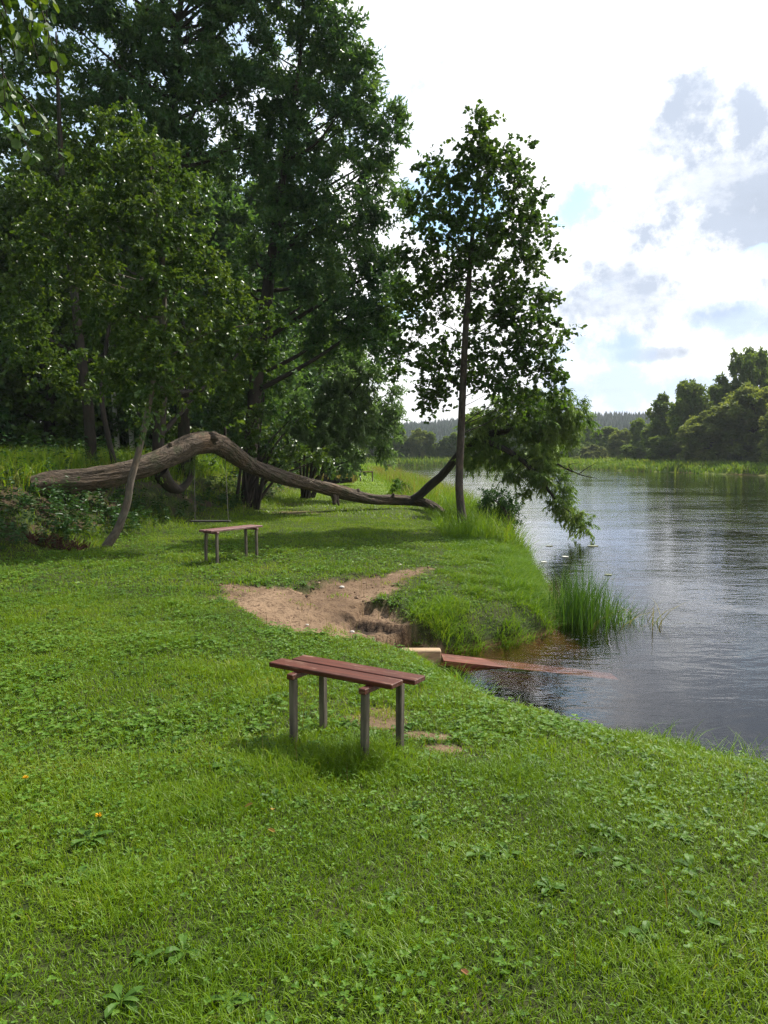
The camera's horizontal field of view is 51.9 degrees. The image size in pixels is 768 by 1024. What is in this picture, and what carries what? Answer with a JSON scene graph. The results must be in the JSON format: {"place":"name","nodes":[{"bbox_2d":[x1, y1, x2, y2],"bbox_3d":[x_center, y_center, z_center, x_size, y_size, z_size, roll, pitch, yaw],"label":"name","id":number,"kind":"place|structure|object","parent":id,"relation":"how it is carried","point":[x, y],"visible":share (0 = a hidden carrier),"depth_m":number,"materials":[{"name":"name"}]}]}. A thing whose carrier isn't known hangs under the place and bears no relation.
{"place":"outdoors","nodes":[
{"label":"outdoors","id":0,"kind":"place"},
{"bbox_2d":[0,443,286,491],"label":"meadow grass","id":1,"kind":"structure","parent":0,"point":[76,460],"depth_m":18.42,"materials":[{"name":"green plant"}]},
{"bbox_2d":[0,470,767,1023],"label":"lawn grass","id":2,"kind":"structure","parent":0,"point":[384,752],"depth_m":3.52,"materials":[{"name":"green plant"}]},
{"bbox_2d":[0,444,767,1023],"bbox_3d":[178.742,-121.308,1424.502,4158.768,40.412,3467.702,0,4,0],"label":"ground","id":3,"kind":"structure","parent":0,"point":[690,672],"depth_m":7.98,"materials":[{"name":"green plant"}]},
{"bbox_2d":[0,122,25,437],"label":"forest tree","id":4,"kind":"object","parent":3,"relation":"on","point":[4,415],"visible":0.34,"depth_m":28.03,"materials":[{"name":"green plant"}]},
{"bbox_2d":[1,370,40,447],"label":"forest tree","id":5,"kind":"object","parent":3,"relation":"on","point":[16,424],"visible":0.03,"depth_m":38.95,"materials":[{"name":"green plant"}]},
{"bbox_2d":[0,393,43,450],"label":"understory bush","id":6,"kind":"object","parent":3,"relation":"on","point":[25,426],"visible":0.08,"depth_m":31.95,"materials":[{"name":"green plant"}]},
{"bbox_2d":[0,413,43,448],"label":"understory bush","id":7,"kind":"object","parent":3,"relation":"on","point":[4,437],"visible":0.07,"depth_m":35.74,"materials":[{"name":"green plant"}]},
{"bbox_2d":[0,0,73,167],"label":"birch tree","id":8,"kind":"object","parent":3,"relation":"on","point":[10,36],"visible":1,"depth_m":3.65,"materials":[{"name":"green plant"}]},
{"bbox_2d":[22,530,90,551],"bbox_3d":[-5.472,0.537,13.218,1.217,0.531,0.831,0,4,0],"label":"debris","id":9,"kind":"object","parent":3,"relation":"on","point":[58,540],"visible":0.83,"depth_m":13.12,"materials":[{"name":"brown plant"}]},
{"bbox_2d":[1,118,123,428],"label":"forest tree","id":10,"kind":"object","parent":3,"relation":"on","point":[11,159],"visible":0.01,"depth_m":37.43,"materials":[{"name":"green plant"}]},
{"bbox_2d":[0,18,139,466],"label":"forest tree","id":11,"kind":"object","parent":3,"relation":"on","point":[11,206],"visible":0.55,"depth_m":19.48,"materials":[{"name":"green plant"}]},
{"bbox_2d":[0,120,149,453],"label":"forest tree","id":12,"kind":"object","parent":3,"relation":"on","point":[63,416],"visible":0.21,"depth_m":29.36,"materials":[{"name":"green plant"}]},
{"bbox_2d":[70,828,114,847],"bbox_3d":[-1.244,1.389,3.344,0.171,0.053,0.156,0,4,0],"label":"weed rosette","id":13,"kind":"object","parent":3,"relation":"on","point":[100,839],"visible":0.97,"depth_m":3.35,"materials":[{"name":"green plant"}]},
{"bbox_2d":[95,812,100,831],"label":"dandelion","id":14,"kind":"object","parent":3,"relation":"on","point":[97,815],"visible":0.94,"depth_m":3.41,"materials":[{"name":"yellow plant"}]},
{"bbox_2d":[54,416,175,449],"bbox_3d":[-11.554,-3.470,33.591,5.943,4.286,4.773,-3,5,-37],"label":"understory bush","id":15,"kind":"object","parent":3,"relation":"on","point":[97,433],"visible":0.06,"depth_m":31.81,"materials":[{"name":"green plant"}]},
{"bbox_2d":[79,206,151,453],"bbox_3d":[-10.529,-6.739,30.573,3.158,10.257,4.121,-4,6,-41],"label":"birch tree","id":16,"kind":"object","parent":3,"relation":"on","point":[115,437],"visible":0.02,"depth_m":30.72,"materials":[{"name":"green plant"}]},
{"bbox_2d":[71,279,167,463],"bbox_3d":[-6.532,-3.256,19.829,2.232,4.980,1.638,2,5,28],"label":"forest tree","id":17,"kind":"object","parent":3,"relation":"on","point":[111,451],"visible":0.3,"depth_m":19.38,"materials":[{"name":"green plant"}]},
{"bbox_2d":[102,984,145,1018],"bbox_3d":[-0.786,1.461,2.353,0.122,0.037,0.150,0,4,0],"label":"weed rosette","id":18,"kind":"object","parent":3,"relation":"on","point":[116,994],"visible":0.98,"depth_m":2.36,"materials":[{"name":"green plant"}]},
{"bbox_2d":[101,201,150,453],"bbox_3d":[-10.119,-6.770,30.876,2.980,10.266,4.378,-4,6,-42],"label":"birch tree","id":19,"kind":"object","parent":3,"relation":"on","point":[131,434],"visible":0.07,"depth_m":30.49,"materials":[{"name":"green plant"}]},
{"bbox_2d":[0,96,297,545],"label":"leaning tree","id":20,"kind":"object","parent":3,"relation":"on","point":[131,225],"visible":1,"depth_m":14.23,"materials":[{"name":"green plant"}]},
{"bbox_2d":[39,116,260,452],"bbox_3d":[-9.458,-8.448,32.672,9.199,13.974,7.629,0,4,-5],"label":"forest tree","id":21,"kind":"object","parent":3,"relation":"on","point":[226,233],"visible":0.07,"depth_m":31.09,"materials":[{"name":"green plant"}]},
{"bbox_2d":[0,0,317,476],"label":"ash tree","id":22,"kind":"object","parent":3,"relation":"on","point":[152,52],"visible":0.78,"depth_m":21.46,"materials":[{"name":"green plant"}]},
{"bbox_2d":[0,431,317,550],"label":"nettles","id":23,"kind":"object","parent":3,"relation":"on","point":[113,515],"visible":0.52,"depth_m":15.41,"materials":[{"name":"green plant"}]},
{"bbox_2d":[0,467,322,555],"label":"slope grass","id":24,"kind":"structure","parent":3,"relation":"on","point":[289,495],"depth_m":18.26,"materials":[{"name":"green plant"}]},
{"bbox_2d":[108,395,222,450],"bbox_3d":[-8.498,-3.217,32.082,4.427,3.974,5.512,4,6,41],"label":"understory bush","id":25,"kind":"object","parent":3,"relation":"on","point":[117,422],"visible":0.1,"depth_m":30.52,"materials":[{"name":"green plant"}]},
{"bbox_2d":[77,131,268,483],"bbox_3d":[-5.711,-5.189,21.536,5.220,9.328,3.790,-2,5,-26],"label":"forest tree","id":26,"kind":"object","parent":3,"relation":"on","point":[172,421],"visible":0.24,"depth_m":21.14,"materials":[{"name":"green plant"}]},
{"bbox_2d":[166,375,285,470],"bbox_3d":[-6.032,-3.151,29.660,4.815,4.323,5.995,0,4,-1],"label":"understory bush","id":27,"kind":"object","parent":3,"relation":"on","point":[241,422],"visible":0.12,"depth_m":29.24,"materials":[{"name":"green plant"}]},
{"bbox_2d":[199,525,262,563],"bbox_3d":[-2.330,0.562,12.075,0.310,0.660,1.050,3,5,37],"label":"plank bench","id":28,"kind":"object","parent":3,"relation":"on","point":[215,531],"visible":0.8,"depth_m":11.83,"materials":[{"name":"brown wood"}]},
{"bbox_2d":[211,989,255,1012],"bbox_3d":[-0.456,1.460,2.357,0.126,0.030,0.103,-4,6,-43],"label":"weed rosette","id":29,"kind":"object","parent":3,"relation":"on","point":[235,1000],"visible":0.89,"depth_m":2.36,"materials":[{"name":"green plant"}]},
{"bbox_2d":[242,736,267,745],"bbox_3d":[-0.741,1.323,4.554,0.139,0.054,0.119,-3,5,-32],"label":"weed rosette","id":30,"kind":"object","parent":3,"relation":"on","point":[262,738],"visible":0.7,"depth_m":4.56,"materials":[{"name":"green plant"}]},
{"bbox_2d":[195,386,320,474],"bbox_3d":[-5.014,-3.301,33.047,6.507,4.692,5.226,-1,4,-7],"label":"understory bush","id":31,"kind":"object","parent":3,"relation":"on","point":[270,434],"visible":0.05,"depth_m":32.80,"materials":[{"name":"green plant"}]},
{"bbox_2d":[184,169,335,448],"bbox_3d":[-6.728,-8.632,35.422,8.377,13.974,8.126,-2,5,-22],"label":"forest tree","id":32,"kind":"object","parent":3,"relation":"on","point":[241,222],"visible":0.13,"depth_m":34.01,"materials":[{"name":"green plant"}]},
{"bbox_2d":[228,401,345,509],"bbox_3d":[-2.844,-1.613,22.570,3.486,3.069,2.527,0,4,0],"label":"leafy shrub","id":33,"kind":"object","parent":3,"relation":"on","point":[318,457],"visible":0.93,"depth_m":22.14,"materials":[{"name":"green plant"}]},
{"bbox_2d":[271,404,319,471],"bbox_3d":[-4.462,-3.699,41.626,4.872,4.374,6.066,1,4,8],"label":"understory bush","id":34,"kind":"object","parent":3,"relation":"on","point":[296,465],"visible":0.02,"depth_m":39.92,"materials":[{"name":"green plant"}]},
{"bbox_2d":[278,282,348,467],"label":"forest tree","id":35,"kind":"object","parent":3,"relation":"on","point":[325,366],"visible":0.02,"depth_m":44.39,"materials":[{"name":"green plant"}]},
{"bbox_2d":[207,0,420,502],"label":"ash tree","id":36,"kind":"object","parent":3,"relation":"on","point":[307,206],"visible":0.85,"depth_m":22.10,"materials":[{"name":"green plant"}]},
{"bbox_2d":[29,387,602,544],"bbox_3d":[-1.104,-1.250,20.172,14.326,4.278,5.451,-2,5,-20],"label":"fallen willow","id":37,"kind":"object","parent":3,"relation":"on","point":[540,435],"visible":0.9,"depth_m":20.79,"materials":[{"name":"green plant"}]},
{"bbox_2d":[190,458,230,521],"bbox_3d":[-3.869,-0.665,17.751,0.857,1.608,2.247,-1,4,-10],"label":"swing seat","id":38,"kind":"object","parent":37,"relation":"hanging from","point":[228,520],"visible":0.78,"depth_m":16.84,"materials":[{"name":"wood"}]},
{"bbox_2d":[212,566,442,665],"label":"soil crumbs","id":39,"kind":"object","parent":3,"relation":"on","point":[356,596],"visible":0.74,"depth_m":9.77,"materials":[{"name":"brown soil"}]},
{"bbox_2d":[260,345,410,498],"bbox_3d":[-1.613,-3.200,26.935,5.589,5.832,3.256,-2,5,-29],"label":"willow shrub","id":40,"kind":"object","parent":3,"relation":"on","point":[335,422],"visible":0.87,"depth_m":26.49,"materials":[{"name":"green plant"}]},
{"bbox_2d":[326,478,351,483],"bbox_3d":[-2.271,-1.579,39.988,1.312,0.310,0.283,0,4,0],"label":"log","id":41,"kind":"object","parent":3,"relation":"on","point":[342,481],"visible":0.68,"depth_m":39.88,"materials":[{"name":"brown wood"}]},
{"bbox_2d":[311,269,366,410],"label":"forest tree","id":42,"kind":"object","parent":3,"relation":"on","point":[335,361],"depth_m":57.27,"materials":[{"name":"green plant"}]},
{"bbox_2d":[320,447,362,483],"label":"leafy shrub","id":43,"kind":"object","parent":3,"relation":"on","point":[343,469],"visible":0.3,"depth_m":39.02,"materials":[{"name":"green plant"}]},
{"bbox_2d":[269,655,424,764],"bbox_3d":[-0.235,1.203,4.507,0.920,0.623,0.345,3,5,33],"label":"plank bench","id":44,"kind":"object","parent":3,"relation":"on","point":[371,678],"visible":0.78,"depth_m":4.45,"materials":[{"name":"brown wood"}]},
{"bbox_2d":[360,434,386,457],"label":"tree","id":45,"kind":"object","parent":3,"relation":"on","point":[372,450],"visible":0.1,"depth_m":151.47,"materials":[{"name":"green plant"}]},
{"bbox_2d":[369,730,382,739],"bbox_3d":[-0.067,1.333,4.671,0.138,0.049,0.123,-3,5,-38],"label":"weed rosette","id":46,"kind":"object","parent":3,"relation":"on","point":[371,731],"visible":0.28,"depth_m":4.69,"materials":[{"name":"green plant"}]},
{"bbox_2d":[0,524,767,1023],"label":"clover","id":47,"kind":"object","parent":3,"relation":"on","point":[22,688],"visible":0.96,"depth_m":4.71,"materials":[{"name":"green plant"}]},
{"bbox_2d":[0,542,767,1023],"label":"broadleaf weeds","id":48,"kind":"object","parent":3,"relation":"on","point":[688,860],"visible":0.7,"depth_m":4.18,"materials":[{"name":"green plant"}]},
{"bbox_2d":[9,460,765,1022],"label":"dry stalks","id":49,"kind":"object","parent":3,"relation":"on","point":[391,472],"visible":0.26,"depth_m":9.95,"materials":[{"name":"green plant"}]},
{"bbox_2d":[387,443,402,458],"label":"tree","id":50,"kind":"object","parent":3,"relation":"on","point":[398,452],"visible":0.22,"depth_m":152.32,"materials":[{"name":"green plant"}]},
{"bbox_2d":[381,478,413,494],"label":"river bush","id":51,"kind":"object","parent":3,"relation":"on","point":[398,483],"visible":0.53,"depth_m":31.80,"materials":[{"name":"green plant"}]},
{"bbox_2d":[390,430,411,457],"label":"tree","id":52,"kind":"object","parent":3,"relation":"on","point":[406,445],"visible":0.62,"depth_m":152.51,"materials":[{"name":"green plant"}]},
{"bbox_2d":[408,428,428,459],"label":"tree","id":53,"kind":"object","parent":3,"relation":"on","point":[417,438],"visible":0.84,"depth_m":152.07,"materials":[{"name":"green plant"}]},
{"bbox_2d":[402,648,440,663],"bbox_3d":[0.400,1.560,8.539,0.430,0.150,0.150,0,4,0],"label":"timber step","id":54,"kind":"object","parent":3,"relation":"on","point":[434,655],"visible":0.5,"depth_m":8.46,"materials":[{"name":"beige wood"}]},
{"bbox_2d":[418,750,436,759],"bbox_3d":[0.233,1.362,4.405,0.133,0.028,0.132,-4,6,-41],"label":"weed rosette","id":55,"kind":"object","parent":3,"relation":"on","point":[427,752],"visible":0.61,"depth_m":4.41,"materials":[{"name":"green plant"}]},
{"bbox_2d":[423,431,438,457],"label":"tree","id":56,"kind":"object","parent":3,"relation":"on","point":[429,447],"visible":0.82,"depth_m":152.45,"materials":[{"name":"green plant"}]},
{"bbox_2d":[433,440,448,458],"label":"tree","id":57,"kind":"object","parent":3,"relation":"on","point":[442,453],"visible":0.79,"depth_m":152.67,"materials":[{"name":"green plant"}]},
{"bbox_2d":[442,432,456,459],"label":"tree","id":58,"kind":"object","parent":3,"relation":"on","point":[450,443],"visible":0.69,"depth_m":152.36,"materials":[{"name":"green plant"}]},
{"bbox_2d":[267,411,650,442],"bbox_3d":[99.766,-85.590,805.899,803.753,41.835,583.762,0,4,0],"label":"spruce forest","id":59,"kind":"object","parent":3,"relation":"on","point":[443,427],"visible":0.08,"depth_m":617.39,"materials":[{"name":"green plant"}]},
{"bbox_2d":[461,968,468,974],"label":"fallen leaf","id":60,"kind":"object","parent":3,"relation":"on","point":[465,971],"visible":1,"depth_m":2.45,"materials":[{"name":"orange plant"}]},
{"bbox_2d":[375,99,587,527],"bbox_3d":[2.223,-4.251,17.887,4.840,9.674,3.009,0,4,0],"label":"alder tree","id":61,"kind":"object","parent":3,"relation":"on","point":[494,231],"visible":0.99,"depth_m":17.44,"materials":[{"name":"green plant"}]},
{"bbox_2d":[473,483,525,534],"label":"river bush","id":62,"kind":"object","parent":3,"relation":"on","point":[502,502],"visible":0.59,"depth_m":19.40,"materials":[{"name":"green plant"}]},
{"bbox_2d":[506,436,526,454],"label":"tree","id":63,"kind":"object","parent":3,"relation":"on","point":[515,439],"visible":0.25,"depth_m":158.35,"materials":[{"name":"green plant"}]},
{"bbox_2d":[360,462,767,762],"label":"bank grass","id":64,"kind":"structure","parent":3,"relation":"on","point":[524,563],"depth_m":11.53,"materials":[{"name":"green plant"}]},
{"bbox_2d":[365,455,767,474],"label":"meadow grass","id":65,"kind":"structure","parent":3,"relation":"on","point":[674,465],"depth_m":100.70,"materials":[{"name":"green plant"}]},
{"bbox_2d":[557,427,583,457],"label":"tree","id":66,"kind":"object","parent":3,"relation":"on","point":[574,451],"visible":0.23,"depth_m":163.25,"materials":[{"name":"green plant"}]},
{"bbox_2d":[580,415,594,453],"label":"tree","id":67,"kind":"object","parent":3,"relation":"on","point":[587,434],"visible":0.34,"depth_m":167.86,"materials":[{"name":"green plant"}]},
{"bbox_2d":[573,444,608,459],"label":"bank shrub","id":68,"kind":"object","parent":3,"relation":"on","point":[593,451],"visible":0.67,"depth_m":126.47,"materials":[{"name":"green plant"}]},
{"bbox_2d":[584,425,618,456],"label":"tree","id":69,"kind":"object","parent":3,"relation":"on","point":[602,439],"visible":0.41,"depth_m":148.12,"materials":[{"name":"green plant"}]},
{"bbox_2d":[603,427,632,457],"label":"tree","id":70,"kind":"object","parent":3,"relation":"on","point":[613,446],"visible":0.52,"depth_m":138.32,"materials":[{"name":"green plant"}]},
{"bbox_2d":[615,444,643,459],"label":"tree","id":71,"kind":"object","parent":3,"relation":"on","point":[629,450],"visible":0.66,"depth_m":112.98,"materials":[{"name":"green plant"}]},
{"bbox_2d":[623,417,648,452],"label":"tree","id":72,"kind":"object","parent":3,"relation":"on","point":[636,428],"visible":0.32,"depth_m":130.17,"materials":[{"name":"green plant"}]},
{"bbox_2d":[637,450,650,459],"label":"bank shrub","id":73,"kind":"object","parent":3,"relation":"on","point":[640,454],"visible":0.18,"depth_m":112.27,"materials":[{"name":"green plant"}]},
{"bbox_2d":[640,391,674,452],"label":"tree","id":74,"kind":"object","parent":3,"relation":"on","point":[657,424],"visible":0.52,"depth_m":113.65,"materials":[{"name":"green plant"}]},
{"bbox_2d":[645,435,676,460],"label":"tree","id":75,"kind":"object","parent":3,"relation":"on","point":[660,444],"visible":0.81,"depth_m":105.95,"materials":[{"name":"green plant"}]},
{"bbox_2d":[660,436,683,460],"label":"bank shrub","id":76,"kind":"object","parent":3,"relation":"on","point":[675,447],"visible":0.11,"depth_m":104.31,"materials":[{"name":"green plant"}]},
{"bbox_2d":[665,378,715,439],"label":"tree","id":77,"kind":"object","parent":3,"relation":"on","point":[692,398],"visible":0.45,"depth_m":106.38,"materials":[{"name":"green plant"}]},
{"bbox_2d":[675,410,742,462],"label":"tree","id":78,"kind":"object","parent":3,"relation":"on","point":[695,437],"visible":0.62,"depth_m":95.94,"materials":[{"name":"green plant"}]},
{"bbox_2d":[700,371,730,412],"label":"tree","id":79,"kind":"object","parent":3,"relation":"on","point":[716,393],"visible":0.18,"depth_m":110.18,"materials":[{"name":"green plant"}]},
{"bbox_2d":[701,380,767,461],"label":"tree","id":80,"kind":"object","parent":3,"relation":"on","point":[744,409],"visible":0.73,"depth_m":93.67,"materials":[{"name":"green plant"}]},
{"bbox_2d":[719,435,755,461],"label":"bank shrub","id":81,"kind":"object","parent":3,"relation":"on","point":[734,457],"visible":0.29,"depth_m":93.99,"materials":[{"name":"green plant"}]},
{"bbox_2d":[723,346,767,398],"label":"tree","id":82,"kind":"object","parent":3,"relation":"on","point":[750,365],"visible":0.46,"depth_m":109.28,"materials":[{"name":"green plant"}]},
{"bbox_2d":[746,443,762,461],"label":"bank shrub","id":83,"kind":"object","parent":3,"relation":"on","point":[757,455],"visible":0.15,"depth_m":90.52,"materials":[{"name":"green plant"}]},
{"bbox_2d":[756,403,767,464],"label":"tree","id":84,"kind":"object","parent":3,"relation":"on","point":[763,424],"visible":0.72,"depth_m":85.72,"materials":[{"name":"green plant"}]},
{"bbox_2d":[0,0,767,423],"label":"sky","id":85,"kind":"structure","parent":0,"point":[649,118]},
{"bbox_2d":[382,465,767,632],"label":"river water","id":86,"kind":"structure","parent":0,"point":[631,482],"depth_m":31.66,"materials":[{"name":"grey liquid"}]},
{"bbox_2d":[441,653,619,684],"bbox_3d":[1.555,1.688,8.494,1.850,0.276,0.430,0,4,0],"label":"red board","id":87,"kind":"object","parent":86,"relation":"in","point":[533,669],"visible":0.98,"depth_m":8.34,"materials":[{"name":"brown wood"}]},
{"bbox_2d":[542,555,719,651],"bbox_3d":[2.998,1.133,10.793,2.560,1.138,2.267,0,4,0],"label":"reed clump","id":88,"kind":"object","parent":86,"relation":"in","point":[586,613],"visible":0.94,"depth_m":10.51,"materials":[{"name":"green plant"}]}
]}

